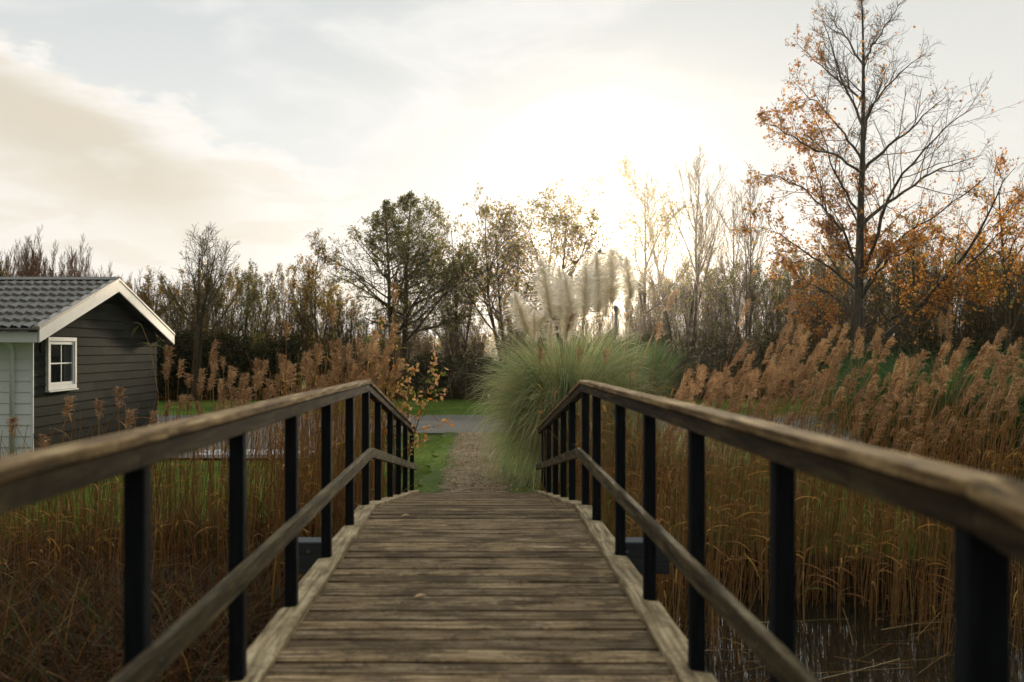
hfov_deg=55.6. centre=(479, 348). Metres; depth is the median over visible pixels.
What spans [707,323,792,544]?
reed
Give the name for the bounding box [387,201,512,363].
alder tree
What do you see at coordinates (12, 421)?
reed
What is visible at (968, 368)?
reed
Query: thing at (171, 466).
reed
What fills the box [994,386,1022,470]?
reed
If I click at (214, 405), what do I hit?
reed
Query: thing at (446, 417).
road
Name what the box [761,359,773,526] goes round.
reed
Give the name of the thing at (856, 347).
reed
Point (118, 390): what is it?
reed
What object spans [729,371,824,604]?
reed
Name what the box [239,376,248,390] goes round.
reed
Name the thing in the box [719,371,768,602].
reed
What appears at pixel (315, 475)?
reed
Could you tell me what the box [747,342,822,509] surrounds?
reed
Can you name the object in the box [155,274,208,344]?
thicket shrub
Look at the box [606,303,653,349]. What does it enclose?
thicket shrub
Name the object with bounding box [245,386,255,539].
reed
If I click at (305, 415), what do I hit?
reed
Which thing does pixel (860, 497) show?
reed
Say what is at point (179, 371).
reed
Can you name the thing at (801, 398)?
reed
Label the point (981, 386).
reed
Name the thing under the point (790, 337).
thicket shrub
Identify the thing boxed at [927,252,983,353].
thicket shrub
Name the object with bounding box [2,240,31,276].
bare shrub
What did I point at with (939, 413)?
reed
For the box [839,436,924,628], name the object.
reed
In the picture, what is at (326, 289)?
thicket shrub
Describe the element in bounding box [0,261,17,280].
leafy shrub
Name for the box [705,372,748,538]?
reed
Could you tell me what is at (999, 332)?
reed
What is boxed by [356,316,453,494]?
sapling
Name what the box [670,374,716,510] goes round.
reed
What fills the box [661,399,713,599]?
reed
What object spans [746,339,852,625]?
reed
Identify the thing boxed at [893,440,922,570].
reed
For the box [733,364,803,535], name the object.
reed
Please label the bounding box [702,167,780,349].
bare tree
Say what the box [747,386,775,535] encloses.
reed
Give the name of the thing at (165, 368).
reed
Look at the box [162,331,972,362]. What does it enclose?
tree belt
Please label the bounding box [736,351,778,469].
reed
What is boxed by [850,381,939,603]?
reed
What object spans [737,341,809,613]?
reed
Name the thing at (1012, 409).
reed
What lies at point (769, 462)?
reed
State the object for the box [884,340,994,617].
reed
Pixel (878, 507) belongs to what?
reed bed
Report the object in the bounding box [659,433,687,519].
reed
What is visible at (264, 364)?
reed
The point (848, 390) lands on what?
reed
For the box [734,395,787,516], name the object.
reed
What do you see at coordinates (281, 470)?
reed
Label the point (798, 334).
reed
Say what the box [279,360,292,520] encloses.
reed
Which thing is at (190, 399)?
reed
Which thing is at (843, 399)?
reed
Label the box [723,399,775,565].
reed
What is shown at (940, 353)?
reed
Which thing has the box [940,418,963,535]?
reed
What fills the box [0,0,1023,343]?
sky
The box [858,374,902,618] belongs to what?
reed
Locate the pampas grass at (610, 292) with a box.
[559,246,691,471]
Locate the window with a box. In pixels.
[45,337,78,391]
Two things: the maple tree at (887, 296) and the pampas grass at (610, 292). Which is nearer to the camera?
the pampas grass at (610, 292)
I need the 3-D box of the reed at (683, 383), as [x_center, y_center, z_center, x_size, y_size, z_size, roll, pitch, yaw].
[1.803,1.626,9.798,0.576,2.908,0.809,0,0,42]
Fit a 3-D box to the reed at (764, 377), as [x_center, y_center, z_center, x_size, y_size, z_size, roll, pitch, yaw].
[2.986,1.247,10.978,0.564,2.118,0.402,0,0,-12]
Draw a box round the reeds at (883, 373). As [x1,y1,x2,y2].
[774,307,1023,472]
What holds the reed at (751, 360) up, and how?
on the ground at (456, 410)
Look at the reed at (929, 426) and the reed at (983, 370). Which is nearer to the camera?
the reed at (929, 426)
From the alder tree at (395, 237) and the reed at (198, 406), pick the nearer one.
the reed at (198, 406)
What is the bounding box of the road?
[157,415,829,420]
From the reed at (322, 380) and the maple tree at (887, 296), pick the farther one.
the maple tree at (887, 296)
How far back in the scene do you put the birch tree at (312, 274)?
40.66 m
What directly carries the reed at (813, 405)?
on the ground at (456, 410)
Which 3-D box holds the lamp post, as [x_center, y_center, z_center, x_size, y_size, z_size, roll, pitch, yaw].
[3.387,0.580,24.000,0.140,3.300,0.140,0,0,0]
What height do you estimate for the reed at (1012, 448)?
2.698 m
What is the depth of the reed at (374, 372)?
11.95 m
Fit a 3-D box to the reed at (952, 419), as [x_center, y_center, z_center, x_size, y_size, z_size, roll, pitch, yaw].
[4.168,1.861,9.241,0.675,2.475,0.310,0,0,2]
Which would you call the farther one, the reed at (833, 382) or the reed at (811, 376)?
the reed at (811, 376)
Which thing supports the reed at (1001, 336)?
on the ground at (456, 410)
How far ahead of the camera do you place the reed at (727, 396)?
12.02 m
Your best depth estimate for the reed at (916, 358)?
11.95 m
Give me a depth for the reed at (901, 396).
9.11 m
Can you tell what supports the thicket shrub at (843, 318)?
on the ground at (456, 410)
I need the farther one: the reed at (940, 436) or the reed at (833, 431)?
the reed at (833, 431)
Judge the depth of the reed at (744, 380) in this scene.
11.00 m
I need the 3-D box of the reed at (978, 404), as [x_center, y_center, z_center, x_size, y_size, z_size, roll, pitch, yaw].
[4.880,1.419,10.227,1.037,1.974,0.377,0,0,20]
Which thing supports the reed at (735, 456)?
on the ground at (456, 410)
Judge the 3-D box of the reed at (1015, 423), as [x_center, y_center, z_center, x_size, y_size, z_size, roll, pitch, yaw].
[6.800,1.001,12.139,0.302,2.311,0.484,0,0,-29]
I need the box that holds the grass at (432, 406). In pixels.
[157,399,817,414]
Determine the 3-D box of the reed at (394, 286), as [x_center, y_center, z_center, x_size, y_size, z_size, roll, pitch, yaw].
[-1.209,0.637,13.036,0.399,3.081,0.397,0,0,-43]
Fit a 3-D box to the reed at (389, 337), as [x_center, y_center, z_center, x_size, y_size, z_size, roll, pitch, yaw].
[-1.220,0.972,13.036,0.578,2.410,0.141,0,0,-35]
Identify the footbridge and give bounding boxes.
[0,380,1023,681]
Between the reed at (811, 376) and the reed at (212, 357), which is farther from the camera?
the reed at (811, 376)
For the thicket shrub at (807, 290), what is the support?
on the ground at (456, 410)
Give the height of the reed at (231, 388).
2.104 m
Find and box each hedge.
[157,327,308,400]
[301,348,575,399]
[599,330,1023,398]
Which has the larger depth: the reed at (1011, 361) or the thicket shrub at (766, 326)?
the thicket shrub at (766, 326)
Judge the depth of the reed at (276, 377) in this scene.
12.38 m
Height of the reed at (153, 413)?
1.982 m
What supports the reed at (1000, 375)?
on the ground at (456, 410)
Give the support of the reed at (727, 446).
on the ground at (456, 410)
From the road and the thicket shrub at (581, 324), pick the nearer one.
the road
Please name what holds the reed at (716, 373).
on the ground at (456, 410)
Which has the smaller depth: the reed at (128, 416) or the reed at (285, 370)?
the reed at (128, 416)
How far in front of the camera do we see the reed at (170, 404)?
10.90 m
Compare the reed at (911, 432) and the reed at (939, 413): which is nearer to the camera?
the reed at (911, 432)
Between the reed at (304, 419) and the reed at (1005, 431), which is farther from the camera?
the reed at (1005, 431)
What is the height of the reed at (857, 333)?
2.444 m
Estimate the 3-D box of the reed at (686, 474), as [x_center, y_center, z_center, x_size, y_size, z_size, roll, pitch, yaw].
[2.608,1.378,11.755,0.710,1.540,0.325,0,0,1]
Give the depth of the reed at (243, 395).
11.67 m
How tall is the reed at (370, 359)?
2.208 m
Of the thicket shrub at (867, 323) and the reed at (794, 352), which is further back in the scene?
the thicket shrub at (867, 323)
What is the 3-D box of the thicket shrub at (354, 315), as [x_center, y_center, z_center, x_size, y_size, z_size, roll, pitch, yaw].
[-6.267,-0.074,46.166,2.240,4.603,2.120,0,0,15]
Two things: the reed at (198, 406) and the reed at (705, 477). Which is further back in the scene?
the reed at (198, 406)
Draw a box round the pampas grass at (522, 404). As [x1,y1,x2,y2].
[458,257,672,492]
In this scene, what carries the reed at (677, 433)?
on the ground at (456, 410)
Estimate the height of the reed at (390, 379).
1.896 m
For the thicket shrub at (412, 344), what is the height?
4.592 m
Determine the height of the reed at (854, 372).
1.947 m
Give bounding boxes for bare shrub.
[0,245,50,276]
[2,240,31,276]
[8,224,112,280]
[14,233,93,280]
[42,256,112,280]
[97,268,183,338]
[99,267,167,318]
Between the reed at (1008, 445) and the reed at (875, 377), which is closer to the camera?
the reed at (875, 377)
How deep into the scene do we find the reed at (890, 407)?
10.46 m
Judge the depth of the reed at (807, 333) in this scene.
11.82 m
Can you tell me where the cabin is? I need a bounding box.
[0,277,174,456]
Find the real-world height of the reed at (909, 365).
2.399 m
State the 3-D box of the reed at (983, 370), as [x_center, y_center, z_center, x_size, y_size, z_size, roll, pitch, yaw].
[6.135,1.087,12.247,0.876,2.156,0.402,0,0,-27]
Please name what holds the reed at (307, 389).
on the ground at (456, 410)
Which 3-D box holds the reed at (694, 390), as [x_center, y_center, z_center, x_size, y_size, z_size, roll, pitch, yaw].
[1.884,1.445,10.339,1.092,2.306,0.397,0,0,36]
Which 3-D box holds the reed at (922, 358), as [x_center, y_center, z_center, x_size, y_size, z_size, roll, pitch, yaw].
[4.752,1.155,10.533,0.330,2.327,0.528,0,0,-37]
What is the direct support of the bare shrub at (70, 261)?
on the ground at (456, 410)
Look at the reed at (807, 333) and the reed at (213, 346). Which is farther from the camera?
the reed at (807, 333)
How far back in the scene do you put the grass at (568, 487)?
14.50 m
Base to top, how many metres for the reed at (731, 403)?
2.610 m
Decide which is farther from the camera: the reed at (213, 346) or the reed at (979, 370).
the reed at (213, 346)
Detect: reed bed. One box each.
[0,360,460,616]
[169,322,409,536]
[519,383,716,520]
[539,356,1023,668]
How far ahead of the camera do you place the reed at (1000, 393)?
10.54 m
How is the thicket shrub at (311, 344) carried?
on the ground at (456, 410)
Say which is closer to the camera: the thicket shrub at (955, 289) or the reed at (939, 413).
the reed at (939, 413)
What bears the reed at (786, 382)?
on the ground at (456, 410)
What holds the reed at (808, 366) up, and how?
on the ground at (456, 410)
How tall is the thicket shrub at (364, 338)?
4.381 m
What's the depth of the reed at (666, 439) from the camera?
9.38 m
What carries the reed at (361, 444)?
on the ground at (456, 410)
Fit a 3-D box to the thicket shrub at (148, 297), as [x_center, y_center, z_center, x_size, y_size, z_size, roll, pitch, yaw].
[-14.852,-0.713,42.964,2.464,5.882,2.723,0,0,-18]
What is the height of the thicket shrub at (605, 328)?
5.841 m
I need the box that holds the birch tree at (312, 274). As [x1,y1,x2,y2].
[270,228,345,380]
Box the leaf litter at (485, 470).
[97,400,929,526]
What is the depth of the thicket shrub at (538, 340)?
47.67 m
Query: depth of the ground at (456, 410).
11.88 m
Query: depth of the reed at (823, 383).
10.27 m
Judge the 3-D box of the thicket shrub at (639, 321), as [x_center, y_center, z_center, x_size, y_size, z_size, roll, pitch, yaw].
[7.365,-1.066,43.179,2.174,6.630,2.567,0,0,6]
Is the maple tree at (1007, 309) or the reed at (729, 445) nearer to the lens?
the reed at (729, 445)
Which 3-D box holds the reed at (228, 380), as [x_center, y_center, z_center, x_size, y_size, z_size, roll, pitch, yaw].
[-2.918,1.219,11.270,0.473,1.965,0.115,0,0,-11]
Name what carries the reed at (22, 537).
on the ground at (456, 410)
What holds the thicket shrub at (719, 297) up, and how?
on the ground at (456, 410)
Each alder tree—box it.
[314,190,516,367]
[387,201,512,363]
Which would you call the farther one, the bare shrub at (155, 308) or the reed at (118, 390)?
the bare shrub at (155, 308)
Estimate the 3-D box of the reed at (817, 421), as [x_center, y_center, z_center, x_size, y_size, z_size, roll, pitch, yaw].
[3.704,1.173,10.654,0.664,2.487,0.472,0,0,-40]
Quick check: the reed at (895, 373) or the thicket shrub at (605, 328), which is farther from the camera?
the thicket shrub at (605, 328)
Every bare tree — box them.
[147,223,258,400]
[623,146,740,358]
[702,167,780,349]
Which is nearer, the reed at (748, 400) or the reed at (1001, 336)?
the reed at (748, 400)
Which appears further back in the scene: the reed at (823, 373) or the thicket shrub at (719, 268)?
the thicket shrub at (719, 268)
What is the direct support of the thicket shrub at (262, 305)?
on the ground at (456, 410)
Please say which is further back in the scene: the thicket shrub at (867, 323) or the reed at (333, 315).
the thicket shrub at (867, 323)
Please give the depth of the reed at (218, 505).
9.58 m
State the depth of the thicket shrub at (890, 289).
48.12 m
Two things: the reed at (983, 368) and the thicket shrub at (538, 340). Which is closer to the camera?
the reed at (983, 368)
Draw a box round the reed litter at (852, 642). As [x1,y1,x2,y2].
[672,599,1022,681]
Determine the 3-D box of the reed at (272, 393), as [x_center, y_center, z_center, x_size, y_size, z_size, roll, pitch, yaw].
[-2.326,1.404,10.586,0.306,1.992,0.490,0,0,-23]
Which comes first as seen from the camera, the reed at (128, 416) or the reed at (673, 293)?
the reed at (128, 416)
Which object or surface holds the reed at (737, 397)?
on the ground at (456, 410)
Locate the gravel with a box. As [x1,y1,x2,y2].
[437,434,510,491]
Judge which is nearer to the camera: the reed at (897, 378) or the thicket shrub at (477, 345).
the reed at (897, 378)
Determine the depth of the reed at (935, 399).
11.22 m
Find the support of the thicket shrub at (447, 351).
on the ground at (456, 410)
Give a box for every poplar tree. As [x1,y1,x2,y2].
[426,182,591,368]
[485,172,641,352]
[566,154,711,342]
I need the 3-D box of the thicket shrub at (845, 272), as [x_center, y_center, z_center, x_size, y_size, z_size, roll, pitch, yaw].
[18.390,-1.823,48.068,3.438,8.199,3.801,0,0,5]
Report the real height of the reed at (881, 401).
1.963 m
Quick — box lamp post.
[614,306,617,347]
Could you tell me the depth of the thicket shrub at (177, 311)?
43.12 m
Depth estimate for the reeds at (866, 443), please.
18.90 m
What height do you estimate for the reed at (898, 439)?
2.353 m
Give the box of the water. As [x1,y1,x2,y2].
[656,592,1023,681]
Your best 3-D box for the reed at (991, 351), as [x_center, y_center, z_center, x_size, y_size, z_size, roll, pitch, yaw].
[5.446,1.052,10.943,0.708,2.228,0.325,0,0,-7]
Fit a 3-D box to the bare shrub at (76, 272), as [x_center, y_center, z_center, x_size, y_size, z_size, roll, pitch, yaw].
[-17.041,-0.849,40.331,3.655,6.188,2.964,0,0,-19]
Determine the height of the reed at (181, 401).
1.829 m
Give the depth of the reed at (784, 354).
10.19 m
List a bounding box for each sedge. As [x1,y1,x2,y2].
[0,473,397,681]
[0,521,304,681]
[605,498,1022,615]
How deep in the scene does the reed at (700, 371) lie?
8.98 m
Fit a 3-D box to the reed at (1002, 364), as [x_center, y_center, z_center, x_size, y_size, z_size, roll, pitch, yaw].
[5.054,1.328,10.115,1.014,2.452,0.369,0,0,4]
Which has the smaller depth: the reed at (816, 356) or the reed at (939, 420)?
the reed at (939, 420)
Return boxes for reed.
[4,415,27,579]
[7,506,33,594]
[33,433,50,585]
[41,396,77,591]
[89,398,106,581]
[110,408,151,577]
[112,386,125,569]
[131,322,164,556]
[147,410,164,488]
[151,400,176,490]
[157,393,199,547]
[160,344,189,569]
[162,363,172,523]
[163,359,187,531]
[163,417,182,551]
[175,395,194,536]
[190,401,208,513]
[194,367,207,509]
[196,339,220,507]
[197,412,202,501]
[205,349,221,580]
[206,373,218,518]
[211,399,230,487]
[211,404,220,500]
[211,445,227,570]
[213,371,234,516]
[220,385,237,470]
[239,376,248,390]
[241,387,258,435]
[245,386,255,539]
[247,359,269,515]
[249,357,264,534]
[250,370,272,498]
[250,387,278,510]
[265,378,284,568]
[269,420,284,600]
[271,362,308,587]
[272,353,287,509]
[272,373,279,488]
[279,320,297,391]
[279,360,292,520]
[283,365,288,380]
[296,389,304,499]
[298,413,313,482]
[299,386,319,534]
[302,411,312,532]
[305,374,326,515]
[307,436,320,536]
[323,304,346,500]
[327,369,338,505]
[330,353,339,474]
[333,352,341,458]
[335,346,349,534]
[354,367,384,438]
[356,377,373,501]
[368,346,375,426]
[371,333,404,442]
[383,370,394,491]
[386,282,409,394]
[535,346,545,490]
[547,312,579,492]
[576,347,589,492]
[589,348,610,416]
[605,287,678,439]
[612,424,673,530]
[626,377,705,530]
[626,425,674,536]
[629,389,681,535]
[651,321,677,394]
[656,366,695,530]
[656,372,717,517]
[656,376,717,581]
[656,381,738,574]
[656,424,683,523]
[657,386,693,589]
[657,427,684,480]
[657,431,687,534]
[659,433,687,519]
[661,379,693,438]
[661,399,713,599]
[669,372,722,570]
[670,366,707,525]
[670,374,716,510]
[670,409,733,621]
[671,386,722,528]
[672,375,722,533]
[673,401,721,521]
[678,362,714,507]
[681,371,752,479]
[683,367,746,458]
[685,369,710,535]
[687,396,769,605]
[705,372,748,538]
[706,298,752,516]
[706,380,813,612]
[706,397,742,545]
[706,443,747,629]
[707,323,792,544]
[709,388,746,580]
[717,353,749,471]
[717,366,761,533]
[717,368,756,522]
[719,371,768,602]
[720,342,793,586]
[720,377,733,453]
[721,351,755,480]
[723,352,791,588]
[723,367,769,529]
[723,382,760,594]
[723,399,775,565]
[725,341,774,526]
[726,371,792,582]
[727,341,749,513]
[727,373,780,529]
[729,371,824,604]
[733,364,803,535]
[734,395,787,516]
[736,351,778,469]
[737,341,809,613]
[740,347,796,496]
[744,382,827,593]
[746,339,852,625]
[746,354,814,605]
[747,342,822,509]
[747,367,811,551]
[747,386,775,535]
[750,383,810,485]
[751,363,776,587]
[751,386,823,571]
[753,366,804,533]
[755,355,794,520]
[760,331,811,495]
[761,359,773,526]
[763,347,835,470]
[768,386,844,546]
[774,298,799,422]
[783,322,812,421]
[794,364,816,519]
[795,323,849,610]
[795,347,823,481]
[795,360,840,631]
[795,392,864,524]
[797,368,828,603]
[799,343,843,562]
[799,385,880,615]
[799,394,826,514]
[801,376,902,632]
[802,373,879,617]
[806,336,896,588]
[808,406,884,594]
[809,402,883,494]
[809,415,887,622]
[811,395,844,431]
[812,364,840,534]
[812,375,879,533]
[815,361,871,487]
[821,402,866,603]
[823,427,906,605]
[824,336,864,534]
[829,374,907,607]
[829,379,858,529]
[831,351,905,631]
[835,367,860,501]
[836,327,863,520]
[837,394,885,511]
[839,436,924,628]
[844,341,864,427]
[844,429,943,601]
[850,367,905,518]
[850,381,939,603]
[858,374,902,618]
[858,391,914,610]
[858,425,918,587]
[860,341,948,625]
[861,372,891,496]
[865,409,890,543]
[867,357,915,575]
[868,379,928,582]
[868,405,927,604]
[873,397,906,546]
[875,372,911,626]
[879,349,960,619]
[880,405,950,601]
[883,415,957,623]
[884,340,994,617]
[884,410,943,520]
[887,385,979,628]
[889,390,946,507]
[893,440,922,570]
[897,353,919,450]
[900,349,935,545]
[901,433,982,520]
[906,363,927,511]
[906,391,995,552]
[907,376,985,518]
[909,393,969,531]
[917,366,949,621]
[917,422,933,555]
[918,360,974,522]
[919,375,1022,581]
[919,377,984,568]
[925,328,1010,450]
[927,392,1003,541]
[929,352,989,520]
[929,359,1011,587]
[930,394,995,615]
[932,363,989,541]
[937,350,998,465]
[937,356,980,461]
[937,384,1005,569]
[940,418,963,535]
[941,344,996,534]
[942,362,1000,541]
[948,325,1005,461]
[948,426,961,531]
[951,433,1023,578]
[952,365,1007,464]
[968,378,997,465]
[968,389,1023,466]
[971,359,1014,467]
[978,355,1009,470]
[981,348,1022,470]
[985,387,1023,471]
[987,368,1022,472]
[989,336,1023,472]
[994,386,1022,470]
[994,417,1023,473]
[996,376,1023,474]
[997,384,1023,474]
[998,414,1023,474]
[1003,421,1023,475]
[1004,395,1023,476]
[1008,354,1023,465]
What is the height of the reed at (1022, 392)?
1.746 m
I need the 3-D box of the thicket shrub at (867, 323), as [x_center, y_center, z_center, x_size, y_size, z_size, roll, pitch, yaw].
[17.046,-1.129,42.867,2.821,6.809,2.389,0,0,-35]
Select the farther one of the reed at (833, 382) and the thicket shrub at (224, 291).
the thicket shrub at (224, 291)
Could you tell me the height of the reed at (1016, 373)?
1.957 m
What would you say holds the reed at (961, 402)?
on the ground at (456, 410)
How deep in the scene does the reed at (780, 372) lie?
10.33 m
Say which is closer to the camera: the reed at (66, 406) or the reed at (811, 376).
the reed at (66, 406)
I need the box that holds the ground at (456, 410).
[0,380,1023,681]
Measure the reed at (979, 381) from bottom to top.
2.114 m
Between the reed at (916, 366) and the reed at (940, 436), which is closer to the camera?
the reed at (940, 436)
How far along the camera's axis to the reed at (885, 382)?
11.80 m
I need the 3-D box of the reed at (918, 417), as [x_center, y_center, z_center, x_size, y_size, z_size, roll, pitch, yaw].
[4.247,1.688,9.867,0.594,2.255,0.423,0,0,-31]
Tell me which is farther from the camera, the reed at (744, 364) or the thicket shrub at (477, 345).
the thicket shrub at (477, 345)
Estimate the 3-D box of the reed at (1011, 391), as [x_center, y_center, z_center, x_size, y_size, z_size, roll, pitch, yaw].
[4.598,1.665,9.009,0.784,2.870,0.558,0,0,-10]
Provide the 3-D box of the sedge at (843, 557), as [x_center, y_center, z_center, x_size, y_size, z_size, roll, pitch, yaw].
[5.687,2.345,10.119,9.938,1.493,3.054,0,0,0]
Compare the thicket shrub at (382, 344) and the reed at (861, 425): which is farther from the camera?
the thicket shrub at (382, 344)
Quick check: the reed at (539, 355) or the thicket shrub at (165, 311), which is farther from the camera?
the thicket shrub at (165, 311)
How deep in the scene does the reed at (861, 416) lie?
10.02 m
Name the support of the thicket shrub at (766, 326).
on the ground at (456, 410)
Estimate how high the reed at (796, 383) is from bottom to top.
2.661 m
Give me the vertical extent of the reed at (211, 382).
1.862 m
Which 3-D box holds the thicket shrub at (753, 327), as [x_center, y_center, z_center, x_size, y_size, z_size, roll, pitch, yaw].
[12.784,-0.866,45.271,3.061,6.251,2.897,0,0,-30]
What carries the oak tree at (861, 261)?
on the ground at (456, 410)
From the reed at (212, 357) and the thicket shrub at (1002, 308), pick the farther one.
the thicket shrub at (1002, 308)
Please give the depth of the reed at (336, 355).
12.30 m
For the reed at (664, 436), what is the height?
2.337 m
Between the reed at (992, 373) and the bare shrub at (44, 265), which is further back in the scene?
the bare shrub at (44, 265)
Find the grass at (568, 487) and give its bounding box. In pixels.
[265,470,732,501]
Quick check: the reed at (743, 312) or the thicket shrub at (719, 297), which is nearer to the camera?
the reed at (743, 312)
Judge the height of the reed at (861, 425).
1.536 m
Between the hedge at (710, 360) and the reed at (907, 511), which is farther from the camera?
the hedge at (710, 360)
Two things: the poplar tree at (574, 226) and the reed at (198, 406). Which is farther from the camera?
the poplar tree at (574, 226)
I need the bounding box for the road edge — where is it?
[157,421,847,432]
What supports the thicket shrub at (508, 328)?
on the ground at (456, 410)
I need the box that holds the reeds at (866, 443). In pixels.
[785,362,1016,448]
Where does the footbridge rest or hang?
on the ground at (456, 410)
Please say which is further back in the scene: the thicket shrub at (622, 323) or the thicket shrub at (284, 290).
the thicket shrub at (284, 290)
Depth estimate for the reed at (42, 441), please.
9.09 m
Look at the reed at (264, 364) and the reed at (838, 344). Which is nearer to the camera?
the reed at (838, 344)
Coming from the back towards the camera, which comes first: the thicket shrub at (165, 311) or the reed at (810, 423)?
the thicket shrub at (165, 311)
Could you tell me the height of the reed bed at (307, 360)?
2.750 m
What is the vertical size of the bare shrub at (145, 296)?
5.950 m
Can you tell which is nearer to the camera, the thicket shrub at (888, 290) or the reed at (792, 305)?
the reed at (792, 305)
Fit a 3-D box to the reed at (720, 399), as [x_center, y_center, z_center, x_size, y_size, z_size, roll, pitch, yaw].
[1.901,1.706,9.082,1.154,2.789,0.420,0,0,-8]
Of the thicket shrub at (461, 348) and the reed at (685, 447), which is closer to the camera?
the reed at (685, 447)
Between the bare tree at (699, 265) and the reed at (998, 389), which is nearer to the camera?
the reed at (998, 389)
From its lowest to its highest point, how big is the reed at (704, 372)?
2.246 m
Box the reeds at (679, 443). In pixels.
[607,396,761,482]
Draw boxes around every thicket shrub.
[114,265,169,341]
[142,284,186,351]
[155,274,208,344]
[157,261,218,348]
[184,267,231,348]
[194,264,243,348]
[200,258,280,351]
[217,263,284,352]
[251,265,298,352]
[261,276,314,381]
[286,261,342,359]
[292,273,343,359]
[303,286,362,364]
[326,298,368,364]
[353,312,386,364]
[369,287,410,358]
[378,304,422,366]
[410,311,447,363]
[430,294,464,364]
[439,304,485,362]
[464,316,492,363]
[490,288,534,357]
[497,302,541,358]
[526,323,548,356]
[538,297,566,351]
[555,315,594,350]
[576,317,605,350]
[589,296,627,346]
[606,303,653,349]
[621,261,671,352]
[638,275,699,351]
[647,262,700,353]
[655,251,740,358]
[679,240,732,354]
[679,263,741,353]
[698,268,749,354]
[716,269,786,353]
[741,246,793,349]
[747,248,831,355]
[767,266,818,347]
[771,251,828,342]
[781,241,843,358]
[790,242,871,350]
[824,233,882,343]
[836,261,911,352]
[840,248,897,353]
[868,247,922,341]
[872,230,947,355]
[890,251,964,354]
[906,248,991,335]
[923,244,1000,349]
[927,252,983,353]
[946,230,1023,336]
[952,239,1023,352]
[975,270,1023,346]
[993,236,1023,354]
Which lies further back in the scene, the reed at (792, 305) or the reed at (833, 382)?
the reed at (792, 305)
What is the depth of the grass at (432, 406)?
35.97 m
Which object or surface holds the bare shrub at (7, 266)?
on the ground at (456, 410)
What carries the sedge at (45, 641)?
on the ground at (456, 410)
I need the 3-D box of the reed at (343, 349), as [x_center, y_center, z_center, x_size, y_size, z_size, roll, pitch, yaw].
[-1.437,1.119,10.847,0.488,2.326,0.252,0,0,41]
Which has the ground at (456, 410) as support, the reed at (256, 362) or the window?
the reed at (256, 362)
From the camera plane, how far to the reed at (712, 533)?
9.05 m
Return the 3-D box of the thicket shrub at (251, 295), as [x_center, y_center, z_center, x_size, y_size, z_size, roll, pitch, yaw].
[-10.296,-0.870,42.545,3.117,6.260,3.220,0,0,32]
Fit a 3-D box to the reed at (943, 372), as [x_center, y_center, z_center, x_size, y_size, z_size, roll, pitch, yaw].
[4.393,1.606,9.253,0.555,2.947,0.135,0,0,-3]
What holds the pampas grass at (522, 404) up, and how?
on the ground at (456, 410)
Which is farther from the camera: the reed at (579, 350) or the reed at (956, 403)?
the reed at (579, 350)
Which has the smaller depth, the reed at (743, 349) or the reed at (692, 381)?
the reed at (743, 349)
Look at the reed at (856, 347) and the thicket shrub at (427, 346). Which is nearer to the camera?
the reed at (856, 347)
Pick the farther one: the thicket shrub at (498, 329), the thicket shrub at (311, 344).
the thicket shrub at (498, 329)
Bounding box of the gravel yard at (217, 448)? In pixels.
[174,433,359,457]
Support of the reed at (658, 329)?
on the ground at (456, 410)
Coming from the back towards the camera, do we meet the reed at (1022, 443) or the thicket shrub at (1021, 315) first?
the thicket shrub at (1021, 315)
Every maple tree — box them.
[852,211,963,368]
[905,147,1023,381]
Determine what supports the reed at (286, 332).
on the ground at (456, 410)
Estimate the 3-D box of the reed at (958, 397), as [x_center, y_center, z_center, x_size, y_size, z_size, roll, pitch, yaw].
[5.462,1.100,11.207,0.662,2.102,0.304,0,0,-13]
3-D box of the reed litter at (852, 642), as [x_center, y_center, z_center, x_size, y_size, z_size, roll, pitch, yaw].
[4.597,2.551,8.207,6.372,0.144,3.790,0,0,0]
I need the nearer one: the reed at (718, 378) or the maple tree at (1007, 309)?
the reed at (718, 378)
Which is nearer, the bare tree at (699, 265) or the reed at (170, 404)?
the reed at (170, 404)
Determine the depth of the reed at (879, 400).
10.95 m
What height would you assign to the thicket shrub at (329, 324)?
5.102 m
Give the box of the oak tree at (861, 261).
[723,0,1023,394]
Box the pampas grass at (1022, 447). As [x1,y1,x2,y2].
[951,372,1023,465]
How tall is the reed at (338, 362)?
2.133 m
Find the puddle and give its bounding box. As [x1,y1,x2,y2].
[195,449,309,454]
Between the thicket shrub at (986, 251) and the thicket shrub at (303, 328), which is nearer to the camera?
the thicket shrub at (303, 328)

